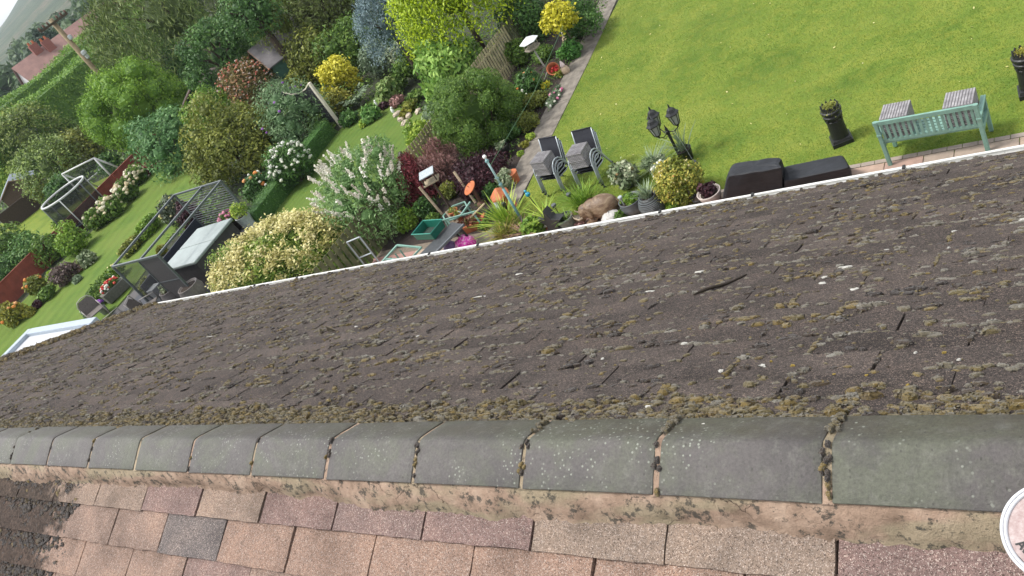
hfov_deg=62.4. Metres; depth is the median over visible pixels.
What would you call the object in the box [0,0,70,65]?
hills
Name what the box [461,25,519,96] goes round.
trellis
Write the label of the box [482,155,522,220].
clothes line post
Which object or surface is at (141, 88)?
laurel
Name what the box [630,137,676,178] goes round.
striped grass plant
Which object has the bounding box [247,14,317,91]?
garden shed
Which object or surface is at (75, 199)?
trampoline
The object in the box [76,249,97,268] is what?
border shrub
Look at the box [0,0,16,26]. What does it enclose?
sky
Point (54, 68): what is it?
hedge
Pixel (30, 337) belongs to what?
flat roof extension
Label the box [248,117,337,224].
hedge
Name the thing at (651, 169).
cream edged shrub
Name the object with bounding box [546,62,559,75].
red flower pot
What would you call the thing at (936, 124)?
garden bench
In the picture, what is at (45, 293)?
border shrub
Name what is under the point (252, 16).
yew tree
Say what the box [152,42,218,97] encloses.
bush
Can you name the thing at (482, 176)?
purple maple
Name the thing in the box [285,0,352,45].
copper bush
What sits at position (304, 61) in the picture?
olive shrub
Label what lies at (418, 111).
rockery stone
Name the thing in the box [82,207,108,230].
rose bush
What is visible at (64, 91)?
hedge
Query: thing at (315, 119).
bush
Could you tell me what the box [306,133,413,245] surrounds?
butterfly bush
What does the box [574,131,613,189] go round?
garden chair
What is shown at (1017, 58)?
chimney pot planter
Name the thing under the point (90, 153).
bush
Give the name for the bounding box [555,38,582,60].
leafy mound
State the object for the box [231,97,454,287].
lawn
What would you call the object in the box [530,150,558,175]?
cushion
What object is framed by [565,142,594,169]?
wicker cube stool
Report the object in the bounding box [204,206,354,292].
pieris
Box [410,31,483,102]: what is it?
catalpa
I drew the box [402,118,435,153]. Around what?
lime shrub
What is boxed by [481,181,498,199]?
border plant
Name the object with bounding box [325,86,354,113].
yellow green base shrub
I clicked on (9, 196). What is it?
garden shed
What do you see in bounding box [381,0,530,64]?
lime conifer
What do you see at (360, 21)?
blue spruce
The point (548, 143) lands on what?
garden chair
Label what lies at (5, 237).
bush
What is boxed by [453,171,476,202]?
wood offcut
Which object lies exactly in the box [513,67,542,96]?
bed rose
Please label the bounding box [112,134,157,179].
board fence
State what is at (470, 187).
bird bath
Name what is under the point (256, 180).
rose bush
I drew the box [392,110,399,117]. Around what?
rockery stone
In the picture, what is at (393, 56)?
pale shrub
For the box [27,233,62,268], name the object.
border shrub
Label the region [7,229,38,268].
bush
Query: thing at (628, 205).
bowl planter
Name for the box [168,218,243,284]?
hot tub
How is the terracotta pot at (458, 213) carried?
on the hexagon plant stand
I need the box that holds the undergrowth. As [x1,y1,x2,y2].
[0,0,607,275]
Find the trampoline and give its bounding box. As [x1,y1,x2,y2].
[41,175,102,229]
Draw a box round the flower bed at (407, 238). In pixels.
[381,0,598,250]
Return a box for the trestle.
[442,201,480,235]
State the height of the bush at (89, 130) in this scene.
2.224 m
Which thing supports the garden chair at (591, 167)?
on the garden chair at (596, 166)
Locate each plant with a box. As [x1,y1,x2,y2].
[97,299,108,314]
[159,287,176,300]
[217,209,241,229]
[228,199,258,229]
[338,107,359,128]
[359,119,366,128]
[378,101,389,109]
[389,94,404,108]
[391,207,419,233]
[399,108,411,117]
[401,98,417,109]
[405,87,422,101]
[412,194,437,217]
[425,212,442,219]
[438,180,458,199]
[459,187,478,199]
[464,179,536,241]
[478,217,490,230]
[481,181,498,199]
[486,207,496,220]
[494,168,519,190]
[516,150,524,156]
[518,140,528,148]
[519,212,545,235]
[522,89,548,110]
[525,132,535,141]
[540,80,549,89]
[553,69,562,77]
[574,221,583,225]
[614,209,627,218]
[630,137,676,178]
[664,197,682,209]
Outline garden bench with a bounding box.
[872,95,993,165]
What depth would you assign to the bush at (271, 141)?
33.03 m
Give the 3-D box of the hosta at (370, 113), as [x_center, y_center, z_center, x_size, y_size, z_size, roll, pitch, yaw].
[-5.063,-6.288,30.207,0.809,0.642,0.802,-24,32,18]
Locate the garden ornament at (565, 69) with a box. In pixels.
[559,61,569,74]
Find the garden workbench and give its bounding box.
[419,222,467,254]
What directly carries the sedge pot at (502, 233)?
on the patio paving at (944, 153)
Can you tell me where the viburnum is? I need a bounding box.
[118,102,195,186]
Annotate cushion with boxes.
[879,100,916,137]
[942,87,978,127]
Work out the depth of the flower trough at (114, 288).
30.26 m
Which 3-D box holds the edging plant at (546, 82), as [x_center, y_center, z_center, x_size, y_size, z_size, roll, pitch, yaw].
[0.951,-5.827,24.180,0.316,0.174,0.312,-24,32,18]
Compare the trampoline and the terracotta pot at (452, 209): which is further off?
the trampoline
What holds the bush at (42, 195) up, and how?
on the ground at (412, 83)
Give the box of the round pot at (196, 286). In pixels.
[178,278,206,297]
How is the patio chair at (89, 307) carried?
on the lawn at (104, 244)
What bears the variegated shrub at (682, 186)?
on the lawn at (736, 93)
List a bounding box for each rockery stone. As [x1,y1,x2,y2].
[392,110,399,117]
[397,117,404,121]
[401,119,408,125]
[415,108,421,114]
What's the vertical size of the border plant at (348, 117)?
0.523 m
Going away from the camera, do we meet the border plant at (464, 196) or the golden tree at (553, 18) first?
the border plant at (464, 196)
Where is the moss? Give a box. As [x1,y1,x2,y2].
[0,151,1023,575]
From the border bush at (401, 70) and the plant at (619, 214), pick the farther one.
the border bush at (401, 70)
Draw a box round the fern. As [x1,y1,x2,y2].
[336,83,368,106]
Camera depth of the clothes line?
20.11 m
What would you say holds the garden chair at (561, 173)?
on the lawn at (736, 93)
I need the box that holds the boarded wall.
[163,219,201,262]
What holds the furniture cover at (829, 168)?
on the patio paving at (944, 153)
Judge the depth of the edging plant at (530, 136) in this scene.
22.01 m
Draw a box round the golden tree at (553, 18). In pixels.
[537,0,581,44]
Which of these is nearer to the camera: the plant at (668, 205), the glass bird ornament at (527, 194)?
the plant at (668, 205)
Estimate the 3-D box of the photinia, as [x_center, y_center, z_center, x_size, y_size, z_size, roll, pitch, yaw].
[-12.310,-9.104,38.868,3.420,2.931,3.299,-47,33,-19]
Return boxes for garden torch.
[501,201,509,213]
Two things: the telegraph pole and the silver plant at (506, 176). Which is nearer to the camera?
the silver plant at (506, 176)
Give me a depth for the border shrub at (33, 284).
36.43 m
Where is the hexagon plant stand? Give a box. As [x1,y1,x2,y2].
[443,201,470,225]
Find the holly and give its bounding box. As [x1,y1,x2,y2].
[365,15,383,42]
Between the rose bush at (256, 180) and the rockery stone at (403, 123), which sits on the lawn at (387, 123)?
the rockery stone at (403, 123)
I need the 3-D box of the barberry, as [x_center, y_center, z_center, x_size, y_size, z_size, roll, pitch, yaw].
[-2.661,-2.956,22.475,1.165,1.466,1.347,-8,40,38]
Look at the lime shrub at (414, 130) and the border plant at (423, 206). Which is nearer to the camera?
the border plant at (423, 206)
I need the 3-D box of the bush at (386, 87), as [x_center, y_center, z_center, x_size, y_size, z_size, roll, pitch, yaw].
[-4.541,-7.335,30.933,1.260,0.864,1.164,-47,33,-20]
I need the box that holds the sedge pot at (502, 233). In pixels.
[474,207,526,244]
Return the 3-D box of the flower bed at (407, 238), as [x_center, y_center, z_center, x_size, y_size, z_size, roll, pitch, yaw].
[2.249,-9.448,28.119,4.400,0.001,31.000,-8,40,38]
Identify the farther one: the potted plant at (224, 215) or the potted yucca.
the potted plant at (224, 215)
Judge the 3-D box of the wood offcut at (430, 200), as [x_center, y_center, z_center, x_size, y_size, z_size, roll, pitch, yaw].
[-2.051,-2.206,21.378,0.066,0.898,0.306,-45,32,-16]
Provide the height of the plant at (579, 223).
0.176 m
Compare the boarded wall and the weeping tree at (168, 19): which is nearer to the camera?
the boarded wall
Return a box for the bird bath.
[464,181,485,206]
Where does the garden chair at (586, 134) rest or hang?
on the garden chair at (591, 167)
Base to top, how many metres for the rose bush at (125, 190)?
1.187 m
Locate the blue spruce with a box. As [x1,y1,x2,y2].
[351,0,425,82]
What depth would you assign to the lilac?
31.33 m
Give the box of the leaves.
[566,3,1007,154]
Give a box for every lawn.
[0,152,200,355]
[0,177,107,250]
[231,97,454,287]
[516,0,1023,222]
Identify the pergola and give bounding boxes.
[111,180,245,301]
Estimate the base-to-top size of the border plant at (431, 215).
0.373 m
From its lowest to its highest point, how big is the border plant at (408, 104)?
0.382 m
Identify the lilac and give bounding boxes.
[247,72,335,143]
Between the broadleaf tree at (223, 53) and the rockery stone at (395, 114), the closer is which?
the rockery stone at (395, 114)
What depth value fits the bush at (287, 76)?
38.25 m
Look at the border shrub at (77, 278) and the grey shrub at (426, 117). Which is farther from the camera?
the border shrub at (77, 278)
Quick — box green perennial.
[510,89,527,112]
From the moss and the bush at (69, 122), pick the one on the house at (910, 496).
the moss
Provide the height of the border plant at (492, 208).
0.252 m
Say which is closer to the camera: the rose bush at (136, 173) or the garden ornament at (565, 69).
the garden ornament at (565, 69)
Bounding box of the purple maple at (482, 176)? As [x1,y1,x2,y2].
[446,145,512,197]
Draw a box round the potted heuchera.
[696,180,721,202]
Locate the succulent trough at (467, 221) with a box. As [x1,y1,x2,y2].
[457,212,485,233]
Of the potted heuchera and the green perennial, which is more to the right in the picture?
the potted heuchera
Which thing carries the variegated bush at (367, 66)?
on the ground at (412, 83)
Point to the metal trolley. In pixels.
(355, 253)
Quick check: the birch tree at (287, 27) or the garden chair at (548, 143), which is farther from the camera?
the birch tree at (287, 27)
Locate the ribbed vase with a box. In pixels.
[630,178,664,213]
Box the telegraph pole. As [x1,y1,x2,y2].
[37,10,99,73]
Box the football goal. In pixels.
[61,157,118,187]
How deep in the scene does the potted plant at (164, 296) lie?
26.35 m
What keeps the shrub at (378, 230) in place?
on the flower bed at (407, 238)
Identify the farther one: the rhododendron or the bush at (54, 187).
the bush at (54, 187)
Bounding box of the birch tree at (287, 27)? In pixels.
[247,0,310,61]
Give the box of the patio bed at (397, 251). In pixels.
[376,142,1019,257]
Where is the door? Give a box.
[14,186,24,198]
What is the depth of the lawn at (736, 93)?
17.69 m
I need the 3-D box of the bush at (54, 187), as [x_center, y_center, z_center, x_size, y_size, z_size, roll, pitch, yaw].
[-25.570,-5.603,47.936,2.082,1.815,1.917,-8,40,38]
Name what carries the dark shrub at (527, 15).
on the flower bed at (407, 238)
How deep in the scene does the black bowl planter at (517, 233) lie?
18.34 m
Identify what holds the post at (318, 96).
on the ground at (412, 83)
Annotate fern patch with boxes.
[531,42,553,64]
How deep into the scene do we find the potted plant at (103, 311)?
29.68 m
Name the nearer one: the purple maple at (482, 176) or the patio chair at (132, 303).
the purple maple at (482, 176)
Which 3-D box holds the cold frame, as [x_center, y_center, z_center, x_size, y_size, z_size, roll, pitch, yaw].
[-2.547,-0.532,19.622,1.157,0.647,0.764,1,46,45]
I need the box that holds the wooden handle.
[470,203,484,217]
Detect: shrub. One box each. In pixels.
[0,300,29,328]
[21,306,36,317]
[22,273,48,296]
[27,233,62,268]
[31,299,42,308]
[36,284,55,302]
[45,269,54,283]
[46,259,79,287]
[51,219,91,259]
[71,274,81,284]
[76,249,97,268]
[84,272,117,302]
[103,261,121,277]
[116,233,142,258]
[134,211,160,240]
[143,160,158,174]
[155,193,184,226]
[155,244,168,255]
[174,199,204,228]
[279,21,342,84]
[313,54,362,97]
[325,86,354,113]
[357,162,424,244]
[383,40,413,63]
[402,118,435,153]
[414,134,460,183]
[421,102,436,131]
[426,67,521,157]
[492,0,554,41]
[493,139,510,158]
[500,0,555,44]
[516,110,539,132]
[650,159,671,176]
[651,154,704,206]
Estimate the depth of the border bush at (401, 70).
30.79 m
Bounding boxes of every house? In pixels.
[0,144,1023,575]
[11,0,124,84]
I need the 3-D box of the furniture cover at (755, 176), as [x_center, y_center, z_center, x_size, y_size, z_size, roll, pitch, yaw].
[4.257,-1.994,14.942,1.547,0.969,1.233,-8,40,38]
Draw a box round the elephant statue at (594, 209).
[571,193,618,223]
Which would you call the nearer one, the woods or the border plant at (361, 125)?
the border plant at (361, 125)
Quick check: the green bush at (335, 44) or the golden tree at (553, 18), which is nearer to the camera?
the golden tree at (553, 18)
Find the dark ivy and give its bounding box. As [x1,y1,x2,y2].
[502,121,522,141]
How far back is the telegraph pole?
48.69 m
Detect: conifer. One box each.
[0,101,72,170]
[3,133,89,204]
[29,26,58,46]
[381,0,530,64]
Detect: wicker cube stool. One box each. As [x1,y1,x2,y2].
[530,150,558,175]
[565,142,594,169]
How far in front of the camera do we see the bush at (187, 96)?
42.69 m
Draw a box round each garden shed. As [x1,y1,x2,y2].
[0,170,45,205]
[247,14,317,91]
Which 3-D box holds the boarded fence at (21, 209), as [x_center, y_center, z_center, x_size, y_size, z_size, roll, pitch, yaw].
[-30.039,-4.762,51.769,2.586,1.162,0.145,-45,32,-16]
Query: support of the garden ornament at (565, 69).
on the path
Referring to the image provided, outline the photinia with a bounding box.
[214,53,280,117]
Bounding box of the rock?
[601,209,617,220]
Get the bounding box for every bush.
[0,163,17,190]
[0,221,30,268]
[0,250,18,281]
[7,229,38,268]
[22,176,49,203]
[42,171,75,198]
[50,220,57,229]
[51,124,104,174]
[56,114,81,137]
[75,119,108,150]
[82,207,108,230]
[94,194,126,221]
[95,151,122,177]
[110,176,139,203]
[123,163,147,184]
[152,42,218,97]
[180,67,247,119]
[181,118,207,149]
[238,23,274,55]
[240,170,271,203]
[248,117,286,153]
[256,75,289,108]
[261,138,315,192]
[282,64,319,92]
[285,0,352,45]
[303,105,338,130]
[306,10,379,68]
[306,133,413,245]
[325,0,391,39]
[357,39,393,76]
[391,49,422,84]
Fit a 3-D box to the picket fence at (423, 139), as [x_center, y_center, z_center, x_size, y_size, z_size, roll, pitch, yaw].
[-2.006,-4.305,23.842,0.111,1.320,3.300,-5,42,40]
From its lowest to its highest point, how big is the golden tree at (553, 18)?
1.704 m
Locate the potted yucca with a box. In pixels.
[658,122,694,160]
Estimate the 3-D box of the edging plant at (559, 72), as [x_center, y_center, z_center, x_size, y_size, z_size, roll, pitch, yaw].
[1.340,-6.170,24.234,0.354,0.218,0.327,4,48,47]
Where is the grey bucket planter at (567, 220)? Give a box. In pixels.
[553,206,574,228]
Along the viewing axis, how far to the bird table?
20.88 m
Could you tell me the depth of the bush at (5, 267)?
40.00 m
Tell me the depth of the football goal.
45.48 m
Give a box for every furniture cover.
[723,158,784,198]
[784,156,851,187]
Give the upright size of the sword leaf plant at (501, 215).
0.788 m
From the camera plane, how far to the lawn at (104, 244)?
35.45 m
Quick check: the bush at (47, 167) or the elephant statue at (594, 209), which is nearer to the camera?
the elephant statue at (594, 209)
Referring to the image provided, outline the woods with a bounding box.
[0,0,201,104]
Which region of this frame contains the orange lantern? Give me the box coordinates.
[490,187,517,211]
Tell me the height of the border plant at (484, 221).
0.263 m
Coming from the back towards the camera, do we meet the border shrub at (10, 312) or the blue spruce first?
the border shrub at (10, 312)
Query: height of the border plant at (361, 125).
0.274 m
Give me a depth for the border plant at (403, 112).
28.62 m
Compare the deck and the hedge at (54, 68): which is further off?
the hedge at (54, 68)
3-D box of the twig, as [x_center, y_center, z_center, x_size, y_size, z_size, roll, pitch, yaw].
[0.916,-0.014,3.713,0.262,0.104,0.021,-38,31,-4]
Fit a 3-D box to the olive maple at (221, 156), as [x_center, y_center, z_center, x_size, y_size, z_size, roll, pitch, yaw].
[-11.128,-5.803,32.409,4.168,3.692,3.825,-34,31,2]
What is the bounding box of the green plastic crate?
[411,219,444,239]
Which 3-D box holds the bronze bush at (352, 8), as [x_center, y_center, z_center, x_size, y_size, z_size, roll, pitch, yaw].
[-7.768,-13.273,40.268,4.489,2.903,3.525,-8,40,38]
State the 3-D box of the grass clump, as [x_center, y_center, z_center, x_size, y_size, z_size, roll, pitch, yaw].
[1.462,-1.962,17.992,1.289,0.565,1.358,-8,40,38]
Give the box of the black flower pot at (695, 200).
[691,191,701,203]
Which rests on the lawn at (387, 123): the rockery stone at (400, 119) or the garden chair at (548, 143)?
the rockery stone at (400, 119)
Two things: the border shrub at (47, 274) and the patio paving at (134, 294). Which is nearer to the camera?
the patio paving at (134, 294)
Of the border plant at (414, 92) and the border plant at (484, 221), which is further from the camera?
the border plant at (414, 92)
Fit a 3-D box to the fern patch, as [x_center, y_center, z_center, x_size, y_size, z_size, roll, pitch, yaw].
[0.928,-7.197,25.834,0.726,0.479,0.866,-8,40,38]
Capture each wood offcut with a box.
[418,186,442,214]
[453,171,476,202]
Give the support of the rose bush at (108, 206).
on the lawn at (104, 244)
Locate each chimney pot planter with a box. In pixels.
[819,99,853,149]
[1010,45,1023,100]
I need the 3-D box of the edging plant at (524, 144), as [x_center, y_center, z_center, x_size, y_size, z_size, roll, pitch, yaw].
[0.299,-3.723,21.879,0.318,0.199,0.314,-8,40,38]
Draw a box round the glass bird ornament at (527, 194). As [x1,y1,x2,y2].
[523,190,535,204]
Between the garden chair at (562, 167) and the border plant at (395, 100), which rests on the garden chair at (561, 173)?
the garden chair at (562, 167)
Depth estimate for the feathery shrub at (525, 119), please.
22.41 m
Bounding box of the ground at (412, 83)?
[0,0,617,323]
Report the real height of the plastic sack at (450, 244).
0.568 m
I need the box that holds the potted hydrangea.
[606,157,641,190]
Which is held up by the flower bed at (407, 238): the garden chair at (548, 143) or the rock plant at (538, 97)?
the rock plant at (538, 97)
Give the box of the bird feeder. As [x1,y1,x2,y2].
[520,35,550,79]
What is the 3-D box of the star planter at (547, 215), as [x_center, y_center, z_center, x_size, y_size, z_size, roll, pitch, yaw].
[0.669,-1.484,17.835,1.006,0.771,1.238,-26,32,15]
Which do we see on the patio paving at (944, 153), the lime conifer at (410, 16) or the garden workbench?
the garden workbench
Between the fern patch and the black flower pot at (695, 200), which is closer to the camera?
the black flower pot at (695, 200)
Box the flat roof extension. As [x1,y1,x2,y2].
[2,317,98,355]
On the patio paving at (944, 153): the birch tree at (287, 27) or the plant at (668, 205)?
the plant at (668, 205)
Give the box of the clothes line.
[491,27,562,163]
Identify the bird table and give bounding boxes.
[419,165,450,206]
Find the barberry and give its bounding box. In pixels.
[395,151,441,206]
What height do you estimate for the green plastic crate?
0.214 m
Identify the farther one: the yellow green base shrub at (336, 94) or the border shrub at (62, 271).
the border shrub at (62, 271)
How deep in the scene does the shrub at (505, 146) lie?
21.92 m
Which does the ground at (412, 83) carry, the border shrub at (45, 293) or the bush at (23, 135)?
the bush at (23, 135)
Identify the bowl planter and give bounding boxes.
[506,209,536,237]
[618,191,640,215]
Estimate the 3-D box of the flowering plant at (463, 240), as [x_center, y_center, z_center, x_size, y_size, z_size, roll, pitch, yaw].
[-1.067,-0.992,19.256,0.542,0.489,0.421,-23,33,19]
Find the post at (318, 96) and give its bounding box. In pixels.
[281,82,342,127]
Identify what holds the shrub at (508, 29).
on the flower bed at (407, 238)
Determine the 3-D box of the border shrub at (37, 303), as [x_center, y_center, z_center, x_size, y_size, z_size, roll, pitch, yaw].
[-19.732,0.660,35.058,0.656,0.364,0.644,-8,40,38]
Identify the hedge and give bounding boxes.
[0,0,144,121]
[0,0,208,196]
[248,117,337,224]
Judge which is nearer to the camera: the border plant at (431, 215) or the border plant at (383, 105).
the border plant at (431, 215)
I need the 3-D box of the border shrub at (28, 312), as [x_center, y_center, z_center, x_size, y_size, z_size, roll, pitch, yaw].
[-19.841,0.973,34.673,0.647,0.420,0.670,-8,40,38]
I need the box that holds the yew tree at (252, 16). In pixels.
[211,0,298,68]
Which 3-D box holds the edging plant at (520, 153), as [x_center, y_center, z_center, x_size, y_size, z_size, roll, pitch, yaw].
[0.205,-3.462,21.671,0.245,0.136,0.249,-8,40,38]
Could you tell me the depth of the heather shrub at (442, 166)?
22.33 m
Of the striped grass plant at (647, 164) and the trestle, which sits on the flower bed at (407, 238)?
the trestle
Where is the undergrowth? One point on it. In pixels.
(255, 163)
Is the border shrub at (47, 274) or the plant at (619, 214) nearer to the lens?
the plant at (619, 214)
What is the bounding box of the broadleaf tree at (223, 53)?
[174,14,258,93]
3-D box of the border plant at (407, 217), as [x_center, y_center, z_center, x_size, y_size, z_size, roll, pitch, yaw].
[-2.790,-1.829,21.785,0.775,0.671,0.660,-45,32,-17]
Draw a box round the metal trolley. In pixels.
[346,236,379,264]
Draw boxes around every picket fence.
[311,211,384,273]
[397,114,461,175]
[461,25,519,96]
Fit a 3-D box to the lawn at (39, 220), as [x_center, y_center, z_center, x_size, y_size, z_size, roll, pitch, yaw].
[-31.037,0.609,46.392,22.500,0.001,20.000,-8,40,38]
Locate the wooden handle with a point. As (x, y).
(477, 210)
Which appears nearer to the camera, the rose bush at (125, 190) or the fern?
the fern
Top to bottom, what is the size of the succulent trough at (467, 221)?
0.356 m
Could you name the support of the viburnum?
on the lawn at (104, 244)
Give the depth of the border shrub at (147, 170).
42.63 m
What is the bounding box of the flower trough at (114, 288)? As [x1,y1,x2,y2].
[100,275,129,303]
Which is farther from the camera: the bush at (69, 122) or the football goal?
the bush at (69, 122)
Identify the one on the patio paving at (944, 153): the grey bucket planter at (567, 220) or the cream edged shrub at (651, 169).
the grey bucket planter at (567, 220)
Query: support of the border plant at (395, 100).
on the lawn at (387, 123)
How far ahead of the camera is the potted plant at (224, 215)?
28.68 m
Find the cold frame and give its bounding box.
[381,244,421,261]
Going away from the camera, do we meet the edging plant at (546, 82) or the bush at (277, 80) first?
the edging plant at (546, 82)
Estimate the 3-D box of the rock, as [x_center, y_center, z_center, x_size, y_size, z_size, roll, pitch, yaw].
[2.020,-1.431,17.077,0.474,0.345,0.356,-8,40,38]
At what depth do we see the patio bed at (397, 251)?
21.00 m
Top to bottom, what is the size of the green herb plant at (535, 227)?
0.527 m
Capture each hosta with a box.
[359,103,382,124]
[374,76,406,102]
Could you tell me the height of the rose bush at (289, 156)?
1.698 m
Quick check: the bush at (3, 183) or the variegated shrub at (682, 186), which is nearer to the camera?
the variegated shrub at (682, 186)
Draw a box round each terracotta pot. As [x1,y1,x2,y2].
[448,206,457,219]
[453,210,463,220]
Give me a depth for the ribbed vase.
16.17 m
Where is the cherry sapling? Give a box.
[177,82,235,131]
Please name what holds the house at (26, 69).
on the ground at (412, 83)
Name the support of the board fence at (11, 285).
on the ground at (412, 83)
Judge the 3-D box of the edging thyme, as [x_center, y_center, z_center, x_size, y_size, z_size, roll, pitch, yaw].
[1.141,-5.224,23.110,0.396,0.272,1.180,-8,40,38]
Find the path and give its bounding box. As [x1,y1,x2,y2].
[476,0,616,243]
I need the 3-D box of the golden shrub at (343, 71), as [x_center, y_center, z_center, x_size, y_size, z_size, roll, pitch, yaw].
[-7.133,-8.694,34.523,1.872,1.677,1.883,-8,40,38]
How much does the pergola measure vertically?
1.932 m
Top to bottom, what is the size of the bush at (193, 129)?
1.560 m
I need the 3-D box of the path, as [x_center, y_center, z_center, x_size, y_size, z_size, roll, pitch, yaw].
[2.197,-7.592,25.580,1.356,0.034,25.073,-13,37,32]
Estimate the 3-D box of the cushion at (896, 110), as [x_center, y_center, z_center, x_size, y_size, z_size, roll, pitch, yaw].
[6.227,-2.713,13.645,0.420,0.408,0.420,-4,42,41]
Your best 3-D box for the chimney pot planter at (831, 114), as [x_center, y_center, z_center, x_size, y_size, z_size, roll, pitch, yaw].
[5.685,-2.914,14.933,0.447,0.840,0.456,-21,33,21]
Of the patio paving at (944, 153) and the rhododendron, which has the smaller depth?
the patio paving at (944, 153)
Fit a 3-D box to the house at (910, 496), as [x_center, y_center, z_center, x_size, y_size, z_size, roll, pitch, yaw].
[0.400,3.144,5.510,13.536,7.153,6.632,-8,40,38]
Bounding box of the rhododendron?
[560,0,606,38]
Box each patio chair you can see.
[76,295,111,317]
[123,292,157,309]
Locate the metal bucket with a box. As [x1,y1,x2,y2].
[458,205,473,212]
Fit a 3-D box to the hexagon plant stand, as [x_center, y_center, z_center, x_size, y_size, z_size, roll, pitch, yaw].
[-1.245,-1.687,20.356,0.786,0.438,0.717,-16,36,29]
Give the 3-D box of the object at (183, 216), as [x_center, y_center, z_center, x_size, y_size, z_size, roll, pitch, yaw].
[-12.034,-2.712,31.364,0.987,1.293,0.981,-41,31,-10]
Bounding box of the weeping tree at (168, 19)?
[75,0,286,119]
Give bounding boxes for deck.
[123,216,277,311]
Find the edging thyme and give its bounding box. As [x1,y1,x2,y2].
[544,83,562,110]
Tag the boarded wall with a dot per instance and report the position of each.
(190, 230)
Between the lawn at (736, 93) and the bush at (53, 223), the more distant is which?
the bush at (53, 223)
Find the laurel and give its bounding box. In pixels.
[74,52,187,155]
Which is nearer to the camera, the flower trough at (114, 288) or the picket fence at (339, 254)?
the picket fence at (339, 254)
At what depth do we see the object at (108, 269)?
31.79 m
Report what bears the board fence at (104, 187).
on the ground at (412, 83)
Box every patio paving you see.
[111,290,138,315]
[372,132,1023,262]
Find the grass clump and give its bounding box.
[554,173,603,212]
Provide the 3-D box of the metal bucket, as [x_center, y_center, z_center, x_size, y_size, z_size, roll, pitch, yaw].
[-1.095,-1.809,20.282,0.321,0.418,0.520,-29,31,11]
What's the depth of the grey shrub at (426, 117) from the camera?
25.32 m
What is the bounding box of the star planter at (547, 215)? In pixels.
[519,190,563,230]
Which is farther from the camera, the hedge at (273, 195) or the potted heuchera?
the hedge at (273, 195)
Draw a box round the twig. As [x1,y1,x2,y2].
[693,274,746,294]
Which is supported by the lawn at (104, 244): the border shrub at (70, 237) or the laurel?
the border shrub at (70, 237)
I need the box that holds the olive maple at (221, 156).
[174,88,274,191]
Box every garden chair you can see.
[533,136,566,192]
[536,138,567,194]
[538,140,582,196]
[568,127,612,186]
[570,129,614,189]
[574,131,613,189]
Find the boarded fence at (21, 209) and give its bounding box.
[0,191,41,229]
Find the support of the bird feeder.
on the flower bed at (407, 238)
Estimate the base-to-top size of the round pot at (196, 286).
0.640 m
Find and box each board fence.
[0,252,47,305]
[32,174,116,267]
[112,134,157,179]
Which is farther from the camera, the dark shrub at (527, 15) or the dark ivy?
the dark shrub at (527, 15)
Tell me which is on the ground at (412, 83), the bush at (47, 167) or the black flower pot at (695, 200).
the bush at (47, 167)
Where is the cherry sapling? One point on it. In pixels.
(224, 98)
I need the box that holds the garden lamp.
[646,104,681,161]

